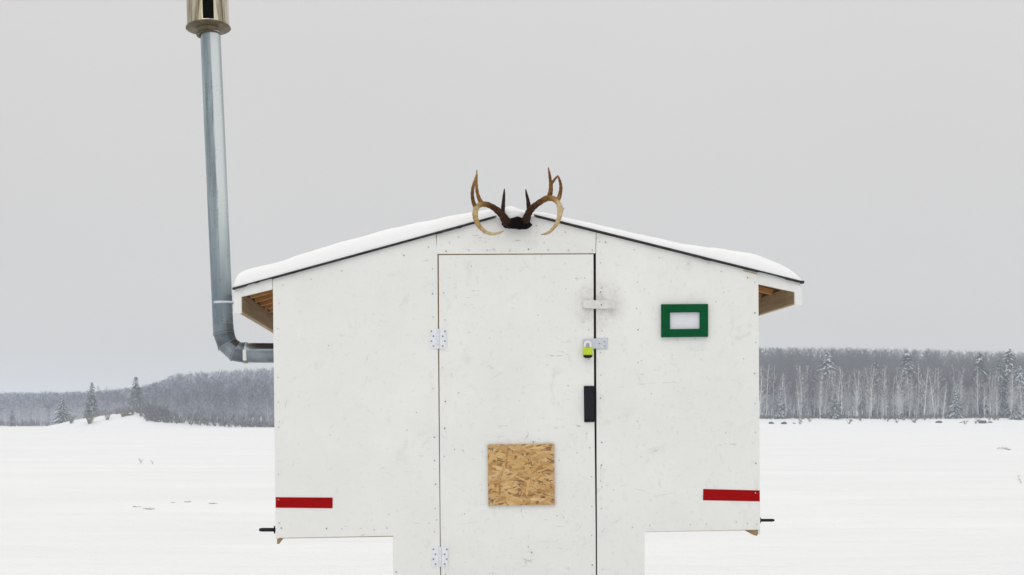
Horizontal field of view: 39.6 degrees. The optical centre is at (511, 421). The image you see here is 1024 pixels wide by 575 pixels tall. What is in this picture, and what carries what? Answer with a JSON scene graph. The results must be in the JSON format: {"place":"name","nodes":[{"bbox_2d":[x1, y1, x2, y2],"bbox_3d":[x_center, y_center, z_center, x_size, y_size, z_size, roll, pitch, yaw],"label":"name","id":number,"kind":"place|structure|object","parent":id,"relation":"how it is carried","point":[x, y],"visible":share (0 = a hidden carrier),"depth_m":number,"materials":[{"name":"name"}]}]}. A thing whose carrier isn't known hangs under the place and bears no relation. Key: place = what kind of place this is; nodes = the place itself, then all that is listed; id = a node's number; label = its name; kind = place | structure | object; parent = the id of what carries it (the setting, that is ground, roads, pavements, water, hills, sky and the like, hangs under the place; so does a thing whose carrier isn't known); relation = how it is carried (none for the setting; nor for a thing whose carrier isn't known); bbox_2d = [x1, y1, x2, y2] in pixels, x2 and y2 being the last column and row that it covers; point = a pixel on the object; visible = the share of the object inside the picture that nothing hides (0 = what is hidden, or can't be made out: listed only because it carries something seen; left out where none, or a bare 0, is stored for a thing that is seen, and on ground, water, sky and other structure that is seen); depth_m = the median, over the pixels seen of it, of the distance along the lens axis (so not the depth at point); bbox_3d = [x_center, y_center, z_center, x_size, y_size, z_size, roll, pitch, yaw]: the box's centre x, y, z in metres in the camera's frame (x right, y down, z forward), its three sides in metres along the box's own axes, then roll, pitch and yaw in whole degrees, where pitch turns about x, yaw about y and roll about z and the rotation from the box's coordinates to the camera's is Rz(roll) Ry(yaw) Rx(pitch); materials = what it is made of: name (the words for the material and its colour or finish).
{"place":"outdoors","nodes":[
{"label":"outdoors","id":0,"kind":"place"},
{"bbox_2d":[101,409,112,419],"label":"dead weed","id":1,"kind":"object","parent":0,"point":[109,415],"visible":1,"depth_m":335.79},
{"bbox_2d":[0,406,1023,574],"bbox_3d":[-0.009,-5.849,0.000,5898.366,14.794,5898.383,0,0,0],"label":"snow ground","id":2,"kind":"structure","parent":0,"point":[878,496],"depth_m":24.99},
{"bbox_2d":[8,410,16,425],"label":"spruce tree","id":3,"kind":"object","parent":2,"relation":"on","point":[12,422],"visible":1,"depth_m":429.62,"materials":[{"name":"grey plant"}]},
{"bbox_2d":[0,395,85,425],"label":"shore thicket","id":4,"kind":"object","parent":2,"relation":"on","point":[41,415],"visible":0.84,"depth_m":418.50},
{"bbox_2d":[52,395,70,423],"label":"spruce tree","id":5,"kind":"object","parent":2,"relation":"on","point":[61,414],"visible":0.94,"depth_m":351.36,"materials":[{"name":"grey plant"}]},
{"bbox_2d":[84,414,94,423],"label":"dead weed","id":6,"kind":"object","parent":2,"relation":"on","point":[89,421],"visible":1,"depth_m":332.78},
{"bbox_2d":[83,382,99,417],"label":"spruce tree","id":7,"kind":"object","parent":2,"relation":"on","point":[91,407],"visible":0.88,"depth_m":349.56,"materials":[{"name":"grey plant"}]},
{"bbox_2d":[95,387,107,415],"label":"bare tree","id":8,"kind":"object","parent":2,"relation":"on","point":[97,397],"visible":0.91,"depth_m":356.81,"materials":[{"name":"grey plant"}]},
{"bbox_2d":[98,387,109,414],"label":"bare tree","id":9,"kind":"object","parent":2,"relation":"on","point":[105,400],"visible":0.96,"depth_m":356.60,"materials":[{"name":"grey plant"}]},
{"bbox_2d":[111,392,122,408],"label":"bare tree","id":10,"kind":"object","parent":2,"relation":"on","point":[116,405],"visible":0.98,"depth_m":352.44,"materials":[{"name":"grey plant"}]},
{"bbox_2d":[126,377,143,412],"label":"spruce tree","id":11,"kind":"object","parent":2,"relation":"on","point":[136,386],"visible":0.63,"depth_m":363.57,"materials":[{"name":"grey plant"}]},
{"bbox_2d":[0,366,273,425],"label":"distant woods","id":12,"kind":"object","parent":2,"relation":"on","point":[224,382],"visible":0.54,"depth_m":407.12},
{"bbox_2d":[189,382,206,418],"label":"bare tree","id":13,"kind":"object","parent":2,"relation":"on","point":[198,399],"visible":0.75,"depth_m":341.08,"materials":[{"name":"grey plant"}]},
{"bbox_2d":[204,392,218,422],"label":"bare tree","id":14,"kind":"object","parent":2,"relation":"on","point":[211,397],"visible":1,"depth_m":335.76,"materials":[{"name":"grey plant"}]},
{"bbox_2d":[228,387,245,421],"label":"bare tree","id":15,"kind":"object","parent":2,"relation":"on","point":[238,393],"visible":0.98,"depth_m":335.08,"materials":[{"name":"grey plant"}]},
{"bbox_2d":[235,384,254,425],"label":"bare tree","id":16,"kind":"object","parent":2,"relation":"on","point":[241,395],"visible":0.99,"depth_m":332.93,"materials":[{"name":"grey plant"}]},
{"bbox_2d":[256,382,273,420],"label":"bare tree","id":17,"kind":"object","parent":2,"relation":"on","point":[264,399],"visible":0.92,"depth_m":335.66,"materials":[{"name":"grey plant"}]},
{"bbox_2d":[262,380,273,422],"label":"bare tree","id":18,"kind":"object","parent":2,"relation":"on","point":[272,414],"visible":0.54,"depth_m":338.49,"materials":[{"name":"grey plant"}]},
{"bbox_2d":[262,389,273,425],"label":"bare tree","id":19,"kind":"object","parent":2,"relation":"on","point":[266,397],"visible":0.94,"depth_m":331.98,"materials":[{"name":"grey plant"}]},
{"bbox_2d":[186,0,803,574],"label":"fishing hut","id":20,"kind":"object","parent":2,"relation":"on","point":[450,402],"visible":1,"depth_m":7.10,"materials":[{"name":"white paint"}]},
{"bbox_2d":[429,254,595,574],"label":"door","id":21,"kind":"structure","parent":20,"relation":"in","point":[516,382],"depth_m":7.10,"materials":[{"name":"white paint"}]},
{"bbox_2d":[233,206,801,286],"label":"roof snow","id":22,"kind":"structure","parent":20,"relation":"on","point":[382,238],"depth_m":7.07,"materials":[{"name":"snow"}]},
{"bbox_2d":[471,167,563,234],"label":"deer antlers","id":23,"kind":"object","parent":20,"relation":"attached to","point":[519,223],"visible":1,"depth_m":6.95},
{"bbox_2d":[583,341,592,357],"bbox_3d":[0.378,-0.360,7.097,0.049,0.087,0.020,-1,0,-4],"label":"padlock","id":24,"kind":"object","parent":20,"relation":"hanging from","point":[587,352],"visible":1,"depth_m":7.09,"materials":[{"name":"metal"}]},
{"bbox_2d":[661,304,707,336],"bbox_3d":[0.868,-0.506,7.144,0.238,0.165,0.019,-1,0,-4],"label":"window","id":25,"kind":"structure","parent":20,"relation":"in","point":[677,320],"depth_m":7.14,"materials":[{"name":"green paint"}]},
{"bbox_2d":[0,402,1022,427],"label":"undergrowth","id":26,"kind":"object","parent":2,"relation":"on","point":[151,413],"visible":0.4,"depth_m":337.23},
{"bbox_2d":[759,364,767,418],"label":"birch tree","id":27,"kind":"object","parent":2,"relation":"on","point":[763,397],"visible":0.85,"depth_m":343.11,"materials":[{"name":"grey plant"}]},
{"bbox_2d":[761,364,775,415],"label":"birch tree","id":28,"kind":"object","parent":2,"relation":"on","point":[768,388],"visible":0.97,"depth_m":350.21,"materials":[{"name":"grey plant"}]},
{"bbox_2d":[766,366,780,414],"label":"birch tree","id":29,"kind":"object","parent":2,"relation":"on","point":[774,370],"visible":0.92,"depth_m":351.60,"materials":[{"name":"grey plant"}]},
{"bbox_2d":[773,373,786,418],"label":"birch tree","id":30,"kind":"object","parent":2,"relation":"on","point":[782,386],"visible":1,"depth_m":340.10,"materials":[{"name":"grey plant"}]},
{"bbox_2d":[773,389,787,418],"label":"spruce tree","id":31,"kind":"object","parent":2,"relation":"on","point":[781,414],"visible":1,"depth_m":339.46,"materials":[{"name":"grey plant"}]},
{"bbox_2d":[778,374,792,413],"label":"birch tree","id":32,"kind":"object","parent":2,"relation":"on","point":[785,402],"visible":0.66,"depth_m":347.44,"materials":[{"name":"grey plant"}]},
{"bbox_2d":[786,386,794,412],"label":"birch tree","id":33,"kind":"object","parent":2,"relation":"on","point":[791,399],"visible":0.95,"depth_m":350.02,"materials":[{"name":"grey plant"}]},
{"bbox_2d":[792,367,805,413],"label":"birch tree","id":34,"kind":"object","parent":2,"relation":"on","point":[798,389],"visible":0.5,"depth_m":351.36,"materials":[{"name":"grey plant"}]},
{"bbox_2d":[794,379,808,416],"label":"birch tree","id":35,"kind":"object","parent":2,"relation":"on","point":[798,403],"visible":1,"depth_m":341.97,"materials":[{"name":"grey plant"}]},
{"bbox_2d":[795,365,808,414],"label":"birch tree","id":36,"kind":"object","parent":2,"relation":"on","point":[802,384],"visible":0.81,"depth_m":347.95,"materials":[{"name":"grey plant"}]},
{"bbox_2d":[800,365,816,413],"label":"birch tree","id":37,"kind":"object","parent":2,"relation":"on","point":[807,388],"visible":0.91,"depth_m":351.32,"materials":[{"name":"grey plant"}]},
{"bbox_2d":[810,368,829,417],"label":"birch tree","id":38,"kind":"object","parent":2,"relation":"on","point":[820,396],"visible":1,"depth_m":345.39,"materials":[{"name":"grey plant"}]},
{"bbox_2d":[819,378,829,412],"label":"birch tree","id":39,"kind":"object","parent":2,"relation":"on","point":[827,396],"visible":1,"depth_m":345.72,"materials":[{"name":"grey plant"}]},
{"bbox_2d":[805,351,845,416],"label":"spruce tree","id":40,"kind":"object","parent":2,"relation":"on","point":[826,361],"visible":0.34,"depth_m":355.26,"materials":[{"name":"grey plant"}]},
{"bbox_2d":[823,383,829,413],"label":"birch tree","id":41,"kind":"object","parent":2,"relation":"on","point":[826,399],"visible":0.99,"depth_m":345.14,"materials":[{"name":"grey plant"}]},
{"bbox_2d":[823,365,838,408],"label":"birch tree","id":42,"kind":"object","parent":2,"relation":"on","point":[829,383],"visible":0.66,"depth_m":348.84,"materials":[{"name":"grey plant"}]},
{"bbox_2d":[827,371,837,410],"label":"birch tree","id":43,"kind":"object","parent":2,"relation":"on","point":[832,385],"visible":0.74,"depth_m":346.39,"materials":[{"name":"grey plant"}]},
{"bbox_2d":[827,393,842,419],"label":"spruce tree","id":44,"kind":"object","parent":2,"relation":"on","point":[834,413],"visible":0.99,"depth_m":337.50,"materials":[{"name":"grey plant"}]},
{"bbox_2d":[831,374,842,403],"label":"birch tree","id":45,"kind":"object","parent":2,"relation":"on","point":[838,388],"visible":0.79,"depth_m":341.71,"materials":[{"name":"grey plant"}]},
{"bbox_2d":[830,373,845,400],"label":"birch tree","id":46,"kind":"object","parent":2,"relation":"on","point":[835,383],"visible":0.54,"depth_m":346.60,"materials":[{"name":"grey plant"}]},
{"bbox_2d":[831,366,848,414],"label":"birch tree","id":47,"kind":"object","parent":2,"relation":"on","point":[842,387],"visible":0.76,"depth_m":348.27,"materials":[{"name":"grey plant"}]},
{"bbox_2d":[835,371,849,414],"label":"birch tree","id":48,"kind":"object","parent":2,"relation":"on","point":[841,407],"visible":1,"depth_m":342.36,"materials":[{"name":"grey plant"}]},
{"bbox_2d":[839,375,852,414],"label":"birch tree","id":49,"kind":"object","parent":2,"relation":"on","point":[844,406],"visible":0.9,"depth_m":346.32,"materials":[{"name":"grey plant"}]},
{"bbox_2d":[841,386,853,415],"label":"birch tree","id":50,"kind":"object","parent":2,"relation":"on","point":[847,407],"visible":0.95,"depth_m":345.39,"materials":[{"name":"grey plant"}]},
{"bbox_2d":[845,367,862,417],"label":"birch tree","id":51,"kind":"object","parent":2,"relation":"on","point":[854,388],"visible":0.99,"depth_m":344.42,"materials":[{"name":"grey plant"}]},
{"bbox_2d":[849,369,864,415],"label":"birch tree","id":52,"kind":"object","parent":2,"relation":"on","point":[857,396],"visible":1,"depth_m":342.80,"materials":[{"name":"grey plant"}]},
{"bbox_2d":[857,368,874,414],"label":"birch tree","id":53,"kind":"object","parent":2,"relation":"on","point":[861,404],"visible":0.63,"depth_m":351.86,"materials":[{"name":"grey plant"}]},
{"bbox_2d":[860,367,875,412],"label":"birch tree","id":54,"kind":"object","parent":2,"relation":"on","point":[866,384],"visible":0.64,"depth_m":348.56,"materials":[{"name":"grey plant"}]},
{"bbox_2d":[865,364,877,415],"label":"birch tree","id":55,"kind":"object","parent":2,"relation":"on","point":[871,410],"visible":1,"depth_m":341.19,"materials":[{"name":"grey plant"}]},
{"bbox_2d":[863,367,881,418],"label":"birch tree","id":56,"kind":"object","parent":2,"relation":"on","point":[872,386],"visible":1,"depth_m":341.47,"materials":[{"name":"grey plant"}]},
{"bbox_2d":[874,382,882,417],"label":"birch tree","id":57,"kind":"object","parent":2,"relation":"on","point":[876,405],"visible":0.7,"depth_m":349.12,"materials":[{"name":"grey plant"}]},
{"bbox_2d":[870,362,887,416],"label":"spruce tree","id":58,"kind":"object","parent":2,"relation":"on","point":[876,365],"visible":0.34,"depth_m":356.45,"materials":[{"name":"grey plant"}]},
{"bbox_2d":[877,382,886,418],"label":"birch tree","id":59,"kind":"object","parent":2,"relation":"on","point":[881,395],"visible":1,"depth_m":342.23,"materials":[{"name":"grey plant"}]},
{"bbox_2d":[878,365,889,418],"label":"birch tree","id":60,"kind":"object","parent":2,"relation":"on","point":[884,383],"visible":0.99,"depth_m":341.82,"materials":[{"name":"grey plant"}]},
{"bbox_2d":[878,370,891,416],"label":"birch tree","id":61,"kind":"object","parent":2,"relation":"on","point":[884,390],"visible":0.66,"depth_m":350.27,"materials":[{"name":"grey plant"}]},
{"bbox_2d":[880,378,889,415],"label":"birch tree","id":62,"kind":"object","parent":2,"relation":"on","point":[885,397],"visible":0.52,"depth_m":348.19,"materials":[{"name":"grey plant"}]},
{"bbox_2d":[759,346,1023,417],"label":"distant woods","id":63,"kind":"object","parent":2,"relation":"on","point":[780,361],"visible":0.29,"depth_m":458.72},
{"bbox_2d":[759,366,1023,417],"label":"sapling thicket","id":64,"kind":"object","parent":2,"relation":"on","point":[966,381],"visible":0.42,"depth_m":352.17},
{"bbox_2d":[886,376,896,411],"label":"birch tree","id":65,"kind":"object","parent":2,"relation":"on","point":[892,394],"visible":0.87,"depth_m":347.14,"materials":[{"name":"grey plant"}]},
{"bbox_2d":[891,374,905,417],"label":"birch tree","id":66,"kind":"object","parent":2,"relation":"on","point":[899,403],"visible":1,"depth_m":339.09,"materials":[{"name":"grey plant"}]},
{"bbox_2d":[893,376,907,414],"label":"birch tree","id":67,"kind":"object","parent":2,"relation":"on","point":[904,393],"visible":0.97,"depth_m":341.10,"materials":[{"name":"grey plant"}]},
{"bbox_2d":[895,368,909,415],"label":"birch tree","id":68,"kind":"object","parent":2,"relation":"on","point":[903,386],"visible":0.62,"depth_m":349.43,"materials":[{"name":"grey plant"}]},
{"bbox_2d":[887,353,924,417],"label":"spruce tree","id":69,"kind":"object","parent":2,"relation":"on","point":[907,360],"visible":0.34,"depth_m":356.02,"materials":[{"name":"grey plant"}]},
{"bbox_2d":[904,369,918,415],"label":"birch tree","id":70,"kind":"object","parent":2,"relation":"on","point":[908,395],"visible":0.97,"depth_m":347.20,"materials":[{"name":"grey plant"}]},
{"bbox_2d":[908,373,919,415],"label":"birch tree","id":71,"kind":"object","parent":2,"relation":"on","point":[915,407],"visible":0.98,"depth_m":347.68,"materials":[{"name":"grey plant"}]},
{"bbox_2d":[912,374,923,417],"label":"birch tree","id":72,"kind":"object","parent":2,"relation":"on","point":[916,403],"visible":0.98,"depth_m":347.39,"materials":[{"name":"grey plant"}]},
{"bbox_2d":[913,363,924,413],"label":"birch tree","id":73,"kind":"object","parent":2,"relation":"on","point":[917,374],"visible":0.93,"depth_m":349.27,"materials":[{"name":"grey plant"}]},
{"bbox_2d":[918,366,930,413],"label":"birch tree","id":74,"kind":"object","parent":2,"relation":"on","point":[925,393],"visible":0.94,"depth_m":343.91,"materials":[{"name":"grey plant"}]},
{"bbox_2d":[924,382,933,413],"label":"birch tree","id":75,"kind":"object","parent":2,"relation":"on","point":[929,410],"visible":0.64,"depth_m":348.79,"materials":[{"name":"grey plant"}]},
{"bbox_2d":[922,367,938,414],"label":"birch tree","id":76,"kind":"object","parent":2,"relation":"on","point":[936,377],"visible":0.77,"depth_m":345.65,"materials":[{"name":"grey plant"}]},
{"bbox_2d":[923,374,940,417],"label":"birch tree","id":77,"kind":"object","parent":2,"relation":"on","point":[929,406],"visible":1,"depth_m":339.75,"materials":[{"name":"grey plant"}]},
{"bbox_2d":[933,388,939,414],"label":"birch tree","id":78,"kind":"object","parent":2,"relation":"on","point":[935,402],"visible":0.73,"depth_m":344.39,"materials":[{"name":"grey plant"}]},
{"bbox_2d":[933,366,948,414],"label":"birch tree","id":79,"kind":"object","parent":2,"relation":"on","point":[938,406],"visible":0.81,"depth_m":347.37,"materials":[{"name":"grey plant"}]},
{"bbox_2d":[936,371,945,412],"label":"birch tree","id":80,"kind":"object","parent":2,"relation":"on","point":[940,391],"visible":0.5,"depth_m":351.90,"materials":[{"name":"grey plant"}]},
{"bbox_2d":[937,384,949,417],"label":"birch tree","id":81,"kind":"object","parent":2,"relation":"on","point":[945,394],"visible":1,"depth_m":339.01,"materials":[{"name":"grey plant"}]},
{"bbox_2d":[939,382,948,417],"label":"birch tree","id":82,"kind":"object","parent":2,"relation":"on","point":[943,398],"visible":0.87,"depth_m":342.32,"materials":[{"name":"grey plant"}]},
{"bbox_2d":[942,389,967,418],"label":"spruce tree","id":83,"kind":"object","parent":2,"relation":"on","point":[956,405],"visible":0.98,"depth_m":338.36,"materials":[{"name":"grey plant"}]},
{"bbox_2d":[949,364,960,400],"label":"birch tree","id":84,"kind":"object","parent":2,"relation":"on","point":[954,377],"visible":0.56,"depth_m":350.95,"materials":[{"name":"grey plant"}]},
{"bbox_2d":[952,367,966,411],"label":"birch tree","id":85,"kind":"object","parent":2,"relation":"on","point":[960,388],"visible":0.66,"depth_m":345.47,"materials":[{"name":"grey plant"}]},
{"bbox_2d":[964,388,972,414],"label":"birch tree","id":86,"kind":"object","parent":2,"relation":"on","point":[967,409],"visible":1,"depth_m":342.93,"materials":[{"name":"grey plant"}]},
{"bbox_2d":[967,385,976,413],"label":"birch tree","id":87,"kind":"object","parent":2,"relation":"on","point":[973,407],"visible":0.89,"depth_m":348.40,"materials":[{"name":"grey plant"}]},
{"bbox_2d":[968,366,983,414],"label":"birch tree","id":88,"kind":"object","parent":2,"relation":"on","point":[980,380],"visible":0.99,"depth_m":345.91,"materials":[{"name":"grey plant"}]},
{"bbox_2d":[962,353,1000,417],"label":"spruce tree","id":89,"kind":"object","parent":2,"relation":"on","point":[979,363],"visible":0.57,"depth_m":351.07,"materials":[{"name":"grey plant"}]},
{"bbox_2d":[977,382,988,417],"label":"birch tree","id":90,"kind":"object","parent":2,"relation":"on","point":[984,401],"visible":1,"depth_m":339.20,"materials":[{"name":"grey plant"}]},
{"bbox_2d":[982,368,995,415],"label":"birch tree","id":91,"kind":"object","parent":2,"relation":"on","point":[988,393],"visible":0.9,"depth_m":344.88,"materials":[{"name":"grey plant"}]},
{"bbox_2d":[984,376,997,413],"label":"birch tree","id":92,"kind":"object","parent":2,"relation":"on","point":[992,384],"visible":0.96,"depth_m":343.01,"materials":[{"name":"grey plant"}]},
{"bbox_2d":[983,369,999,414],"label":"birch tree","id":93,"kind":"object","parent":2,"relation":"on","point":[991,390],"visible":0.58,"depth_m":347.04,"materials":[{"name":"grey plant"}]},
{"bbox_2d":[988,374,1002,414],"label":"birch tree","id":94,"kind":"object","parent":2,"relation":"on","point":[997,390],"visible":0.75,"depth_m":343.86,"materials":[{"name":"grey plant"}]},
{"bbox_2d":[993,385,1000,413],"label":"birch tree","id":95,"kind":"object","parent":2,"relation":"on","point":[996,398],"visible":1,"depth_m":338.91,"materials":[{"name":"grey plant"}]},
{"bbox_2d":[991,359,1010,417],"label":"spruce tree","id":96,"kind":"object","parent":2,"relation":"on","point":[999,365],"visible":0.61,"depth_m":349.10,"materials":[{"name":"grey plant"}]},
{"bbox_2d":[998,366,1023,417],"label":"spruce tree","id":97,"kind":"object","parent":2,"relation":"on","point":[1019,375],"visible":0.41,"depth_m":345.45,"materials":[{"name":"grey plant"}]},
{"bbox_2d":[1003,366,1018,410],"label":"birch tree","id":98,"kind":"object","parent":2,"relation":"on","point":[1010,391],"visible":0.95,"depth_m":339.68,"materials":[{"name":"grey plant"}]},
{"bbox_2d":[1000,349,1023,417],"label":"spruce tree","id":99,"kind":"object","parent":2,"relation":"on","point":[1008,363],"visible":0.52,"depth_m":349.25,"materials":[{"name":"grey plant"}]},
{"bbox_2d":[1008,401,1023,419],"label":"spruce tree","id":100,"kind":"object","parent":2,"relation":"on","point":[1015,413],"visible":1,"depth_m":333.40,"materials":[{"name":"grey plant"}]},
{"bbox_2d":[1013,379,1022,408],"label":"birch tree","id":101,"kind":"object","parent":2,"relation":"on","point":[1017,393],"visible":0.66,"depth_m":341.96,"materials":[{"name":"grey plant"}]},
{"bbox_2d":[1017,384,1023,414],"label":"birch tree","id":102,"kind":"object","parent":2,"relation":"on","point":[1021,397],"visible":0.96,"depth_m":338.42,"materials":[{"name":"grey plant"}]},
{"bbox_2d":[0,0,1023,396],"label":"sky","id":103,"kind":"structure","parent":0,"point":[871,151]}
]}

